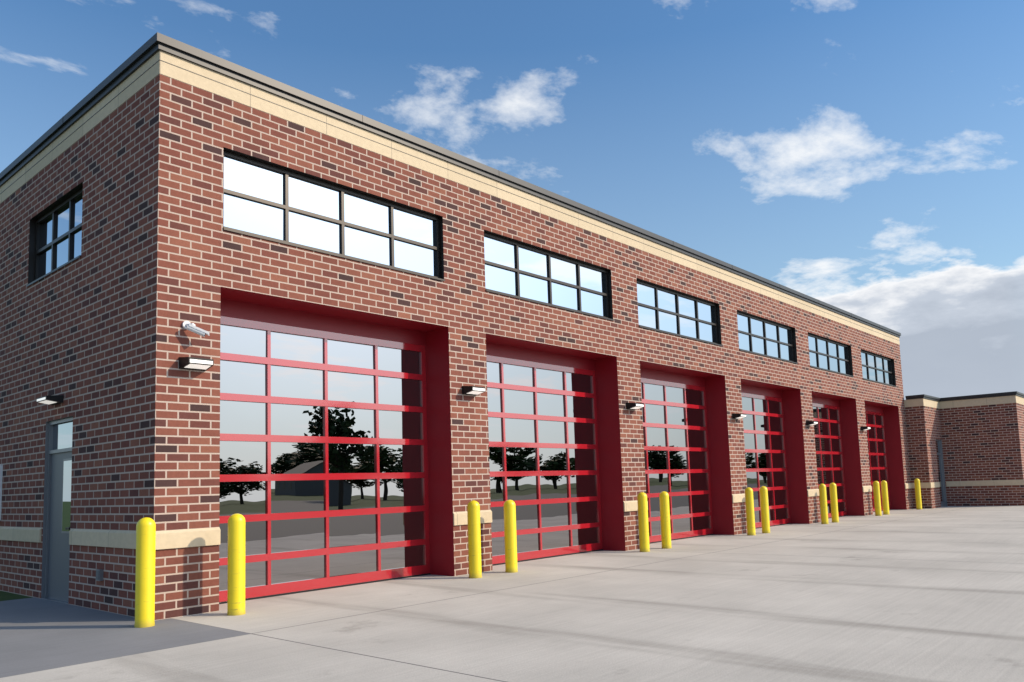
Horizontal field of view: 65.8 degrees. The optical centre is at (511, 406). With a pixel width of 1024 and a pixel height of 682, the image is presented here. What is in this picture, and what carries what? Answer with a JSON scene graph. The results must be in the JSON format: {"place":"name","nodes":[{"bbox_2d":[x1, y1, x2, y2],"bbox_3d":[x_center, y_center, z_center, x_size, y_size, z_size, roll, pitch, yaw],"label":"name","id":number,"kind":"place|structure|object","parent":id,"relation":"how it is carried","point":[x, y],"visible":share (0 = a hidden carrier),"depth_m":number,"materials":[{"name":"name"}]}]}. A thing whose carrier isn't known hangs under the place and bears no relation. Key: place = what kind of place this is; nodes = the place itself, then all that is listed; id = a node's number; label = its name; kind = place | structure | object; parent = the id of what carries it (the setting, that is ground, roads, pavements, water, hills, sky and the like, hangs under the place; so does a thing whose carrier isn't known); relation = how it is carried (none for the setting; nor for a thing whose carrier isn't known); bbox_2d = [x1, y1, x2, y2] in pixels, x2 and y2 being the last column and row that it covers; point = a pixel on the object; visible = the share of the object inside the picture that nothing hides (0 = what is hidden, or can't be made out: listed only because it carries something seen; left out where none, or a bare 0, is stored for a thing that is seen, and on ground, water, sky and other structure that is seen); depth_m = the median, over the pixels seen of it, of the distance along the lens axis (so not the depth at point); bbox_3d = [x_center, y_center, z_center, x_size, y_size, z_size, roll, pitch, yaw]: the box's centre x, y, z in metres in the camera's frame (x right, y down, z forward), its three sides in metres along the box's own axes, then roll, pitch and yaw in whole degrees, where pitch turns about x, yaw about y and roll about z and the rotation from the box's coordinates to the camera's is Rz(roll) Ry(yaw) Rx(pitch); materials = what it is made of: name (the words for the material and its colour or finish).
{"place":"outdoors","nodes":[
{"label":"outdoors","id":0,"kind":"place"},
{"bbox_2d":[0,591,32,600],"bbox_3d":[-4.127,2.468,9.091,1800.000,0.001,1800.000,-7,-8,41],"label":"ground","id":1,"kind":"structure","parent":0,"point":[5,596],"depth_m":11.87,"materials":[{"name":"green plant"}]},
{"bbox_2d":[0,50,912,619],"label":"building","id":2,"kind":"structure","parent":1,"relation":"on","point":[98,338],"depth_m":12.02,"materials":[{"name":"brick"}]},
{"bbox_2d":[0,465,2,519],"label":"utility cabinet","id":3,"kind":"object","parent":2,"relation":"attached to","point":[1,470],"visible":1,"depth_m":12.94,"materials":[{"name":"grey metal"}]},
{"bbox_2d":[37,395,63,404],"bbox_3d":[-6.646,-0.093,11.383,0.420,0.110,0.223,-7,-8,41],"label":"wall light","id":4,"kind":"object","parent":2,"relation":"attached to","point":[53,399],"depth_m":11.29,"materials":[{"name":"black metal"}]},
{"bbox_2d":[26,188,82,286],"bbox_3d":[-6.875,-2.548,11.995,2.210,1.110,0.160,-7,-8,41],"label":"side window","id":5,"kind":"structure","parent":2,"relation":"attached to","point":[58,240],"depth_m":12.14,"materials":[{"name":"clear glass"}]},
{"bbox_2d":[41,417,72,603],"bbox_3d":[-6.444,1.468,11.321,1.060,2.580,0.120,-7,-8,41],"label":"side door","id":6,"kind":"structure","parent":2,"relation":"attached to","point":[57,547],"depth_m":11.41,"materials":[{"name":"grey metal"}]},
{"bbox_2d":[96,569,102,580],"bbox_3d":[-5.261,2.152,10.095,0.120,0.140,0.052,-7,-8,41],"label":"outlet box","id":7,"kind":"object","parent":2,"relation":"attached to","point":[99,574],"visible":1,"depth_m":10.06,"materials":[{"name":"grey metal"}]},
{"bbox_2d":[182,321,209,336],"bbox_3d":[-3.869,-0.945,9.685,0.317,0.208,0.165,0,-6,-19],"label":"security camera","id":8,"kind":"object","parent":2,"relation":"attached to","point":[189,326],"visible":1,"depth_m":9.63,"materials":[{"name":"white plastic"}]},
{"bbox_2d":[179,357,213,370],"bbox_3d":[-3.839,-0.526,9.647,0.233,0.143,0.340,-7,-8,41],"label":"wall light","id":9,"kind":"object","parent":2,"relation":"attached to","point":[194,363],"depth_m":9.58,"materials":[{"name":"black metal"}]},
{"bbox_2d":[219,298,430,603],"bbox_3d":[-2.771,0.653,11.785,0.085,4.060,4.000,-7,-8,41],"label":"bay door","id":10,"kind":"structure","parent":2,"relation":"attached to","point":[323,457],"depth_m":11.70,"materials":[{"name":"red paint"}]},
{"bbox_2d":[223,150,444,280],"bbox_3d":[-2.483,-2.714,11.741,0.160,1.110,3.900,-7,-8,41],"label":"window","id":11,"kind":"structure","parent":2,"relation":"attached to","point":[262,200],"depth_m":11.56,"materials":[{"name":"glass"}]},
{"bbox_2d":[0,59,896,339],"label":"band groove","id":12,"kind":"object","parent":2,"relation":"on","point":[374,141],"visible":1,"depth_m":12.31,"materials":[{"name":"beige stone"}]},
{"bbox_2d":[0,32,900,337],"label":"coping","id":13,"kind":"object","parent":2,"relation":"on","point":[154,44],"visible":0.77,"depth_m":12.32,"materials":[{"name":"grey metal"}]},
{"bbox_2d":[0,483,911,549],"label":"water table","id":14,"kind":"object","parent":2,"relation":"in","point":[169,539],"visible":0.79,"depth_m":10.19,"materials":[{"name":"stone"}]},
{"bbox_2d":[462,386,484,395],"bbox_3d":[-0.634,-0.270,13.224,0.233,0.143,0.340,-7,-8,41],"label":"wall light","id":15,"kind":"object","parent":2,"relation":"attached to","point":[472,390],"depth_m":13.14,"materials":[{"name":"black metal"}]},
{"bbox_2d":[486,342,602,565],"bbox_3d":[0.488,0.914,15.421,0.085,4.060,4.000,-7,-8,41],"label":"bay door","id":16,"kind":"structure","parent":2,"relation":"attached to","point":[543,445],"depth_m":15.54,"materials":[{"name":"red paint"}]},
{"bbox_2d":[484,232,613,320],"bbox_3d":[0.777,-2.453,15.377,0.160,1.110,3.900,-7,-8,41],"label":"window","id":17,"kind":"structure","parent":2,"relation":"attached to","point":[514,269],"depth_m":15.29,"materials":[{"name":"clear glass"}]},
{"bbox_2d":[626,403,643,409],"bbox_3d":[2.626,-0.009,16.860,0.233,0.143,0.340,-7,-8,41],"label":"wall light","id":18,"kind":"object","parent":2,"relation":"attached to","point":[632,406],"depth_m":16.78,"materials":[{"name":"black metal"}]},
{"bbox_2d":[640,367,713,543],"bbox_3d":[3.748,1.175,19.057,0.085,4.060,4.000,-7,-8,41],"label":"bay door","id":19,"kind":"structure","parent":2,"relation":"attached to","point":[676,447],"depth_m":19.37,"materials":[{"name":"red paint"}]},
{"bbox_2d":[637,280,722,345],"bbox_3d":[4.036,-2.192,19.013,0.160,1.110,3.900,-7,-8,41],"label":"window","id":20,"kind":"structure","parent":2,"relation":"attached to","point":[661,309],"depth_m":18.99,"materials":[{"name":"clear glass"}]},
{"bbox_2d":[732,413,745,418],"bbox_3d":[5.885,0.252,20.496,0.233,0.143,0.340,-7,-8,41],"label":"wall light","id":21,"kind":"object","parent":2,"relation":"attached to","point":[736,416],"depth_m":20.41,"materials":[{"name":"black metal"}]},
{"bbox_2d":[741,384,790,528],"bbox_3d":[7.007,1.435,22.693,0.085,4.060,4.000,-7,-8,41],"label":"bay door","id":22,"kind":"structure","parent":2,"relation":"attached to","point":[764,440],"depth_m":23.21,"materials":[{"name":"red paint"}]},
{"bbox_2d":[737,311,797,363],"bbox_3d":[7.295,-1.932,22.649,0.160,1.110,3.900,-7,-8,41],"label":"window","id":23,"kind":"structure","parent":2,"relation":"attached to","point":[760,336],"depth_m":22.66,"materials":[{"name":"clear glass"}]},
{"bbox_2d":[806,421,817,425],"bbox_3d":[9.144,0.512,24.132,0.233,0.143,0.340,-7,-8,41],"label":"wall light","id":24,"kind":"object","parent":2,"relation":"attached to","point":[809,423],"depth_m":24.04,"materials":[{"name":"black metal"}]},
{"bbox_2d":[812,396,847,518],"bbox_3d":[10.266,1.696,26.329,0.085,4.060,4.000,-7,-8,41],"label":"bay door","id":25,"kind":"structure","parent":2,"relation":"attached to","point":[828,444],"depth_m":27.00,"materials":[{"name":"red paint"}]},
{"bbox_2d":[808,334,853,376],"bbox_3d":[10.555,-1.671,26.285,0.160,1.110,3.900,-7,-8,41],"label":"window","id":26,"kind":"structure","parent":2,"relation":"attached to","point":[828,355],"depth_m":26.33,"materials":[{"name":"clear glass"}]},
{"bbox_2d":[860,426,870,430],"bbox_3d":[12.404,0.773,27.768,0.233,0.143,0.340,-7,-8,41],"label":"wall light","id":27,"kind":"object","parent":2,"relation":"attached to","point":[863,428],"depth_m":27.68,"materials":[{"name":"black metal"}]},
{"bbox_2d":[865,404,890,511],"bbox_3d":[13.526,1.957,29.965,0.085,4.060,4.000,-7,-8,41],"label":"bay door","id":28,"kind":"structure","parent":2,"relation":"attached to","point":[877,452],"depth_m":30.68,"materials":[{"name":"red paint"}]},
{"bbox_2d":[861,350,896,386],"bbox_3d":[13.814,-1.410,29.922,0.160,1.110,3.900,-7,-8,41],"label":"window","id":29,"kind":"structure","parent":2,"relation":"attached to","point":[877,368],"depth_m":30.01,"materials":[{"name":"clear glass"}]},
{"bbox_2d":[0,597,134,642],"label":"sidewalk","id":30,"kind":"structure","parent":0,"point":[27,618],"depth_m":9.41,"materials":[{"name":"concrete"}]},
{"bbox_2d":[0,618,249,677],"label":"sidewalk","id":31,"kind":"structure","parent":0,"point":[39,654],"depth_m":7.75,"materials":[{"name":"concrete"}]},
{"bbox_2d":[134,517,155,627],"bbox_3d":[-4.069,1.835,8.789,0.206,1.195,0.206,-7,-8,41],"label":"bollard","id":32,"kind":"object","parent":31,"relation":"on","point":[145,574],"visible":1,"depth_m":8.71,"materials":[{"name":"yellow metal"}]},
{"bbox_2d":[0,506,1023,681],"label":"apron","id":33,"kind":"object","parent":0,"point":[925,595],"visible":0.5,"depth_m":8.21,"materials":[{"name":"concrete"}]},
{"bbox_2d":[227,514,245,615],"bbox_3d":[-3.284,1.878,9.441,0.206,1.190,0.206,-7,-8,41],"label":"bollard","id":34,"kind":"object","parent":33,"relation":"on","point":[236,568],"visible":1,"depth_m":9.36,"materials":[{"name":"yellow metal"}]},
{"bbox_2d":[467,500,481,577],"bbox_3d":[-0.591,2.086,12.445,0.206,1.204,0.206,-7,-8,41],"label":"bollard","id":35,"kind":"object","parent":33,"relation":"on","point":[474,537],"visible":1,"depth_m":12.37,"materials":[{"name":"yellow metal"}]},
{"bbox_2d":[504,500,517,572],"bbox_3d":[-0.025,2.139,13.076,0.206,1.187,0.206,-7,-8,41],"label":"bollard","id":36,"kind":"object","parent":33,"relation":"on","point":[510,536],"visible":1,"depth_m":13.00,"materials":[{"name":"yellow metal"}]},
{"bbox_2d":[637,492,649,551],"bbox_3d":[2.668,2.348,16.081,0.206,1.201,0.206,-7,-8,41],"label":"bollard","id":37,"kind":"object","parent":33,"relation":"on","point":[643,522],"visible":1,"depth_m":16.00,"materials":[{"name":"yellow metal"}]},
{"bbox_2d":[659,491,671,548],"bbox_3d":[3.235,2.396,16.713,0.206,1.196,0.206,-7,-8,41],"label":"bollard","id":38,"kind":"object","parent":33,"relation":"on","point":[665,519],"visible":1,"depth_m":16.63,"materials":[{"name":"yellow metal"}]},
{"bbox_2d":[745,487,755,535],"bbox_3d":[5.928,2.616,19.717,0.206,1.187,0.206,-7,-8,41],"label":"bollard","id":39,"kind":"object","parent":33,"relation":"on","point":[749,504],"visible":1,"depth_m":19.64,"materials":[{"name":"yellow metal"}]},
{"bbox_2d":[759,486,769,532],"bbox_3d":[6.494,2.654,20.349,0.206,1.200,0.206,-7,-8,41],"label":"bollard","id":40,"kind":"object","parent":33,"relation":"on","point":[764,506],"visible":0.99,"depth_m":20.27,"materials":[{"name":"yellow metal"}]},
{"bbox_2d":[819,484,828,523],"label":"bollard","id":41,"kind":"object","parent":33,"relation":"on","point":[823,503],"visible":0.99,"depth_m":23.28,"materials":[{"name":"yellow metal"}]},
{"bbox_2d":[829,483,838,522],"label":"bollard","id":42,"kind":"object","parent":33,"relation":"on","point":[834,502],"visible":1,"depth_m":23.91,"materials":[{"name":"yellow metal"}]},
{"bbox_2d":[873,481,881,515],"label":"bollard","id":43,"kind":"object","parent":33,"relation":"on","point":[877,500],"visible":1,"depth_m":26.92,"materials":[{"name":"yellow metal"}]},
{"bbox_2d":[881,480,889,514],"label":"bollard","id":44,"kind":"object","parent":33,"relation":"on","point":[884,491],"visible":1,"depth_m":27.55,"materials":[{"name":"yellow metal"}]},
{"bbox_2d":[914,478,921,509],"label":"bollard","id":45,"kind":"object","parent":33,"relation":"on","point":[918,494],"visible":1,"depth_m":30.55,"materials":[{"name":"yellow metal"}]},
{"bbox_2d":[904,395,1023,508],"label":"wing","id":46,"kind":"structure","parent":33,"relation":"on","point":[981,439],"depth_m":31.86,"materials":[{"name":"brown brick"}]},
{"bbox_2d":[905,391,1023,401],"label":"wing coping","id":47,"kind":"object","parent":46,"relation":"on","point":[1016,393],"visible":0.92,"depth_m":32.03,"materials":[{"name":"grey metal"}]},
{"bbox_2d":[911,480,1023,487],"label":"stone band","id":48,"kind":"object","parent":46,"relation":"attached to","point":[974,483],"visible":0.97,"depth_m":31.74,"materials":[{"name":"stone"}]},
{"bbox_2d":[0,0,1023,399],"label":"sky","id":49,"kind":"structure","parent":0,"point":[862,158],"materials":[{"name":"blue"}]},
{"bbox_2d":[936,440,945,506],"bbox_3d":[17.586,2.743,32.530,0.100,2.750,0.930,-7,-8,41],"label":"entrance door","id":50,"kind":"structure","parent":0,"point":[940,471],"depth_m":32.71,"materials":[{"name":"grey"}]}
]}

